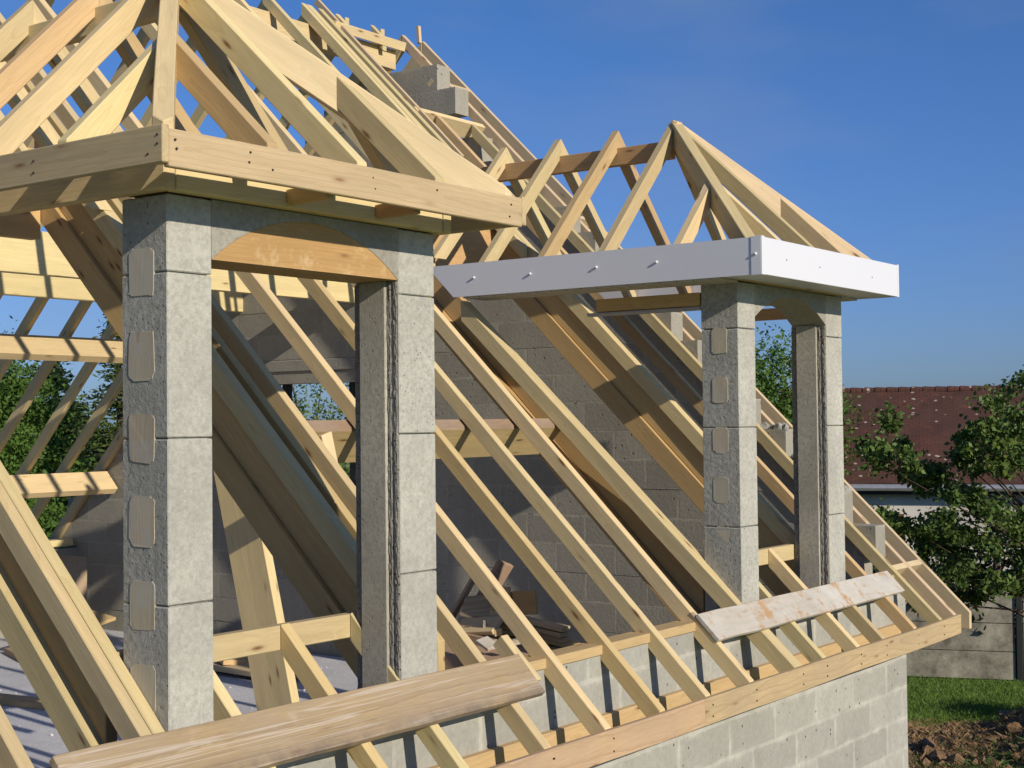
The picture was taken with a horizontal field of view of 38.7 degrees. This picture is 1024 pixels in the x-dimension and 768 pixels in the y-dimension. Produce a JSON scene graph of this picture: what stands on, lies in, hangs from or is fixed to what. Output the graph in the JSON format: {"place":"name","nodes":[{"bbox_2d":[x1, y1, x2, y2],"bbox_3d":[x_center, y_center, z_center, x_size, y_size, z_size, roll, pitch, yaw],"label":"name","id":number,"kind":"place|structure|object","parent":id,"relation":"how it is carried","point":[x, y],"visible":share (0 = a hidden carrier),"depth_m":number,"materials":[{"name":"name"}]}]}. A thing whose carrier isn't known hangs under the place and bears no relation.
{"place":"outdoors","nodes":[
{"label":"outdoors","id":0,"kind":"place"},
{"bbox_2d":[0,0,1023,437],"label":"sky","id":1,"kind":"structure","parent":0,"point":[897,126],"materials":[{"name":"blue"}]},
{"bbox_2d":[92,446,1023,724],"bbox_3d":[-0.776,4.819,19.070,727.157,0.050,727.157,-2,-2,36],"label":"ground","id":2,"kind":"structure","parent":0,"point":[950,690],"depth_m":22.47,"materials":[{"name":"brown soil"}]},
{"bbox_2d":[6,464,73,546],"bbox_3d":[-10.333,3.381,27.311,6.263,4.231,6.242,0,-2,-22],"label":"broadleaf tree","id":3,"kind":"object","parent":2,"relation":"on","point":[48,524],"visible":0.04,"depth_m":27.22,"materials":[{"name":"green plant"}]},
{"bbox_2d":[0,315,99,517],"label":"broadleaf tree","id":4,"kind":"object","parent":2,"relation":"on","point":[20,443],"visible":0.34,"depth_m":30.26,"materials":[{"name":"green plant"}]},
{"bbox_2d":[0,360,116,512],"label":"broadleaf tree","id":5,"kind":"object","parent":2,"relation":"on","point":[82,420],"visible":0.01,"depth_m":33.34,"materials":[{"name":"green plant"}]},
{"bbox_2d":[34,360,99,445],"bbox_3d":[-11.177,2.184,35.873,3.088,6.387,3.182,-2,-2,36],"label":"conifer","id":6,"kind":"object","parent":2,"relation":"on","point":[60,371],"visible":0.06,"depth_m":35.72,"materials":[{"name":"green plant"}]},
{"bbox_2d":[47,395,103,506],"bbox_3d":[-9.944,2.775,33.016,3.496,5.028,3.892,-2,-2,36],"label":"conifer","id":7,"kind":"object","parent":2,"relation":"on","point":[73,419],"visible":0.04,"depth_m":32.86,"materials":[{"name":"green plant"}]},
{"bbox_2d":[62,457,95,500],"bbox_3d":[-5.966,2.993,29.417,6.626,4.594,7.158,0,-2,-15],"label":"broadleaf tree","id":8,"kind":"object","parent":2,"relation":"on","point":[81,470],"depth_m":28.19,"materials":[{"name":"green plant"}]},
{"bbox_2d":[57,313,122,513],"bbox_3d":[-7.783,1.873,29.067,3.626,6.574,3.791,-2,-2,36],"label":"conifer","id":9,"kind":"object","parent":2,"relation":"on","point":[117,404],"visible":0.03,"depth_m":28.93,"materials":[{"name":"green plant"}]},
{"bbox_2d":[292,383,349,477],"bbox_3d":[-3.594,1.822,24.876,5.874,6.573,6.054,-2,-2,36],"label":"broadleaf tree","id":10,"kind":"object","parent":2,"relation":"on","point":[317,409],"visible":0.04,"depth_m":23.79,"materials":[{"name":"green plant"}]},
{"bbox_2d":[0,0,971,767],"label":"unfinished house","id":11,"kind":"structure","parent":2,"relation":"on","point":[560,402],"depth_m":6.67,"materials":[{"name":"wood"}]},
{"bbox_2d":[4,647,16,659],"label":"offcut","id":12,"kind":"object","parent":11,"relation":"on","point":[8,652],"visible":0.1,"depth_m":11.79,"materials":[{"name":"brown wood"}]},
{"bbox_2d":[0,693,44,709],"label":"offcut","id":13,"kind":"object","parent":11,"relation":"on","point":[21,701],"visible":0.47,"depth_m":9.68,"materials":[{"name":"orange wood"}]},
{"bbox_2d":[61,555,86,601],"bbox_3d":[-3.817,1.838,12.682,0.220,0.800,0.030,8,-43,-24],"label":"offcut","id":14,"kind":"object","parent":11,"relation":"on","point":[76,567],"visible":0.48,"depth_m":12.83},
{"bbox_2d":[92,610,115,624],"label":"offcut","id":15,"kind":"object","parent":11,"relation":"on","point":[102,618],"visible":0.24,"depth_m":12.55,"materials":[{"name":"beige wood"}]},
{"bbox_2d":[0,641,326,735],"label":"wood chips","id":16,"kind":"object","parent":11,"relation":"on","point":[303,690],"visible":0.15,"depth_m":10.11,"materials":[{"name":"wood"}]},
{"bbox_2d":[213,632,248,664],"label":"offcut","id":17,"kind":"object","parent":11,"relation":"on","point":[240,661],"visible":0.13,"depth_m":10.84,"materials":[{"name":"beige wood"}]},
{"bbox_2d":[213,662,296,677],"bbox_3d":[-2.107,2.114,10.924,1.400,0.041,0.301,-2,-2,40],"label":"offcut","id":18,"kind":"object","parent":11,"relation":"on","point":[243,669],"visible":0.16,"depth_m":10.72,"materials":[{"name":"brown wood"}]},
{"bbox_2d":[214,472,299,710],"bbox_3d":[-1.305,1.125,7.513,0.264,1.943,0.058,-20,-12,34],"label":"board","id":19,"kind":"object","parent":11,"relation":"on","point":[260,605],"visible":0.34,"depth_m":7.48,"materials":[{"name":"brown wood"}]},
{"bbox_2d":[282,384,291,399],"bbox_3d":[-1.868,0.505,12.130,0.064,1.215,0.061,-2,-2,36],"label":"window prop","id":20,"kind":"object","parent":11,"relation":"on","point":[287,388],"depth_m":12.12,"materials":[{"name":"black"}]},
{"bbox_2d":[49,654,544,767],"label":"plank","id":21,"kind":"object","parent":11,"relation":"on","point":[276,736],"visible":1,"depth_m":4.70,"materials":[{"name":"beige wood"}]},
{"bbox_2d":[319,431,337,461],"bbox_3d":[-0.777,0.409,6.366,0.020,0.402,0.068,-2,14,36],"label":"board","id":22,"kind":"object","parent":11,"relation":"attached to","point":[326,438],"visible":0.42,"depth_m":6.33,"materials":[{"name":"brown wood"}]},
{"bbox_2d":[349,382,355,485],"bbox_3d":[-1.263,0.487,11.687,0.061,1.215,0.061,-2,-2,36],"label":"window prop","id":23,"kind":"object","parent":11,"relation":"on","point":[352,464],"depth_m":11.66,"materials":[{"name":"black"}]},
{"bbox_2d":[690,612,707,631],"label":"offcut","id":24,"kind":"object","parent":11,"relation":"on","point":[693,614],"visible":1,"depth_m":6.86,"materials":[{"name":"brown wood"}]},
{"bbox_2d":[696,571,904,641],"bbox_3d":[1.600,1.160,7.752,2.324,0.023,0.165,1,42,-54],"label":"plank","id":25,"kind":"object","parent":11,"relation":"on","point":[722,624],"visible":1,"depth_m":7.55,"materials":[{"name":"white wood"}]},
{"bbox_2d":[755,322,871,474],"bbox_3d":[5.807,1.843,33.369,5.231,6.777,5.535,-2,-2,36],"label":"broadleaf tree","id":26,"kind":"object","parent":2,"relation":"on","point":[771,390],"visible":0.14,"depth_m":32.42,"materials":[{"name":"green plant"}]},
{"bbox_2d":[778,385,1023,594],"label":"old house","id":27,"kind":"structure","parent":2,"relation":"on","point":[932,428],"depth_m":34.01,"materials":[{"name":"tile"}]},
{"bbox_2d":[872,534,939,649],"bbox_3d":[5.816,3.573,25.959,4.504,2.955,3.742,-2,-2,36],"label":"shrub","id":28,"kind":"object","parent":2,"relation":"on","point":[875,570],"depth_m":25.03,"materials":[{"name":"green plant"}]},
{"bbox_2d":[851,364,1023,617],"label":"fruit tree","id":29,"kind":"object","parent":2,"relation":"on","point":[946,537],"visible":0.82,"depth_m":15.95,"materials":[{"name":"green plant"}]},
{"bbox_2d":[905,595,1023,681],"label":"panel fence","id":30,"kind":"object","parent":2,"relation":"on","point":[950,659],"visible":0.13,"depth_m":23.87,"materials":[{"name":"grey concrete"}]},
{"bbox_2d":[905,486,1023,672],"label":"shrub","id":31,"kind":"object","parent":2,"relation":"on","point":[997,566],"visible":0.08,"depth_m":25.24,"materials":[{"name":"green plant"}]},
{"bbox_2d":[908,712,1023,767],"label":"earth mounds","id":32,"kind":"object","parent":2,"relation":"on","point":[914,744],"visible":0.03,"depth_m":17.99,"materials":[{"name":"brown soil"}]},
{"bbox_2d":[907,708,1023,767],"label":"dry weeds","id":33,"kind":"object","parent":32,"relation":"on","point":[916,726],"visible":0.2,"depth_m":18.12,"materials":[{"name":"plant"}]},
{"bbox_2d":[908,708,1023,767],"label":"green weeds","id":34,"kind":"object","parent":32,"relation":"on","point":[987,759],"visible":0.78,"depth_m":17.19,"materials":[{"name":"plant"}]},
{"bbox_2d":[908,708,1023,767],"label":"earth clods","id":35,"kind":"object","parent":32,"relation":"on","point":[926,744],"visible":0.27,"depth_m":17.91,"materials":[{"name":"brown soil"}]},
{"bbox_2d":[907,675,1023,728],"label":"grass","id":36,"kind":"structure","parent":0,"point":[966,703],"depth_m":22.13,"materials":[{"name":"green plant"}]},
{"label":"offcut","id":37,"kind":"object","parent":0,"visible":0},
{"bbox_2d":[440,634,562,669],"bbox_3d":[-0.180,1.628,8.468,0.852,0.220,0.750,3,1,36],"label":"offcut","id":38,"kind":"object","parent":37,"relation":"on","point":[452,660],"depth_m":8.22,"materials":[{"name":"brown wood"}]},
{"bbox_2d":[451,578,474,617],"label":"offcut","id":39,"kind":"object","parent":38,"relation":"on","point":[460,600],"visible":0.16,"depth_m":8.94,"materials":[{"name":"brown wood"}]},
{"bbox_2d":[459,616,502,634],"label":"offcut","id":40,"kind":"object","parent":38,"relation":"on","point":[474,626],"visible":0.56,"depth_m":8.52,"materials":[{"name":"brown wood"}]},
{"bbox_2d":[492,628,501,636],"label":"offcut","id":41,"kind":"object","parent":40,"relation":"on","point":[497,631],"visible":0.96,"depth_m":8.44,"materials":[{"name":"orange wood"}]},
{"bbox_2d":[458,595,504,622],"bbox_3d":[-0.137,1.358,8.786,0.388,0.220,0.023,-10,-49,27],"label":"offcut","id":42,"kind":"object","parent":38,"relation":"on","point":[477,606],"visible":0.3,"depth_m":8.83,"materials":[{"name":"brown wood"}]},
{"bbox_2d":[491,586,510,610],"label":"offcut","id":43,"kind":"object","parent":42,"relation":"on","point":[507,590],"visible":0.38,"depth_m":8.69,"materials":[{"name":"orange wood"}]},
{"bbox_2d":[466,633,496,645],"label":"offcut","id":44,"kind":"object","parent":38,"relation":"on","point":[473,637],"visible":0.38,"depth_m":8.46,"materials":[{"name":"brown wood"}]},
{"bbox_2d":[476,636,494,650],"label":"offcut","id":45,"kind":"object","parent":38,"relation":"on","point":[486,643],"visible":0.82,"depth_m":8.13,"materials":[{"name":"brown wood"}]},
{"bbox_2d":[477,559,512,594],"bbox_3d":[-0.153,1.290,8.958,0.120,0.450,0.036,27,7,-43],"label":"offcut","id":46,"kind":"object","parent":38,"relation":"on","point":[500,570],"visible":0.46,"depth_m":8.92,"materials":[{"name":"brown wood"}]},
{"bbox_2d":[511,638,520,644],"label":"offcut","id":47,"kind":"object","parent":38,"relation":"on","point":[516,641],"visible":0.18,"depth_m":8.02,"materials":[{"name":"brown wood"}]},
{"bbox_2d":[502,629,581,647],"bbox_3d":[0.180,1.505,8.615,0.553,0.030,0.100,5,2,36],"label":"offcut","id":48,"kind":"object","parent":38,"relation":"on","point":[510,633],"visible":0.16,"depth_m":8.51,"materials":[{"name":"orange wood"}]},
{"bbox_2d":[499,624,571,643],"bbox_3d":[0.118,1.470,8.637,0.529,0.030,0.075,7,3,36],"label":"offcut","id":49,"kind":"object","parent":48,"relation":"on","point":[567,639],"visible":0.42,"depth_m":8.51,"materials":[{"name":"brown wood"}]},
{"bbox_2d":[502,623,568,637],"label":"offcut","id":50,"kind":"object","parent":49,"relation":"on","point":[551,632],"visible":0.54,"depth_m":8.48,"materials":[{"name":"brown wood"}]},
{"bbox_2d":[489,610,569,631],"bbox_3d":[0.101,1.399,8.613,0.534,0.028,0.085,7,3,36],"label":"offcut","id":51,"kind":"object","parent":50,"relation":"on","point":[541,623],"visible":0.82,"depth_m":8.51,"materials":[{"name":"brown wood"}]},
{"bbox_2d":[512,590,537,614],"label":"offcut","id":52,"kind":"object","parent":51,"relation":"on","point":[526,602],"visible":0.78,"depth_m":8.57,"materials":[{"name":"brown wood"}]}
]}

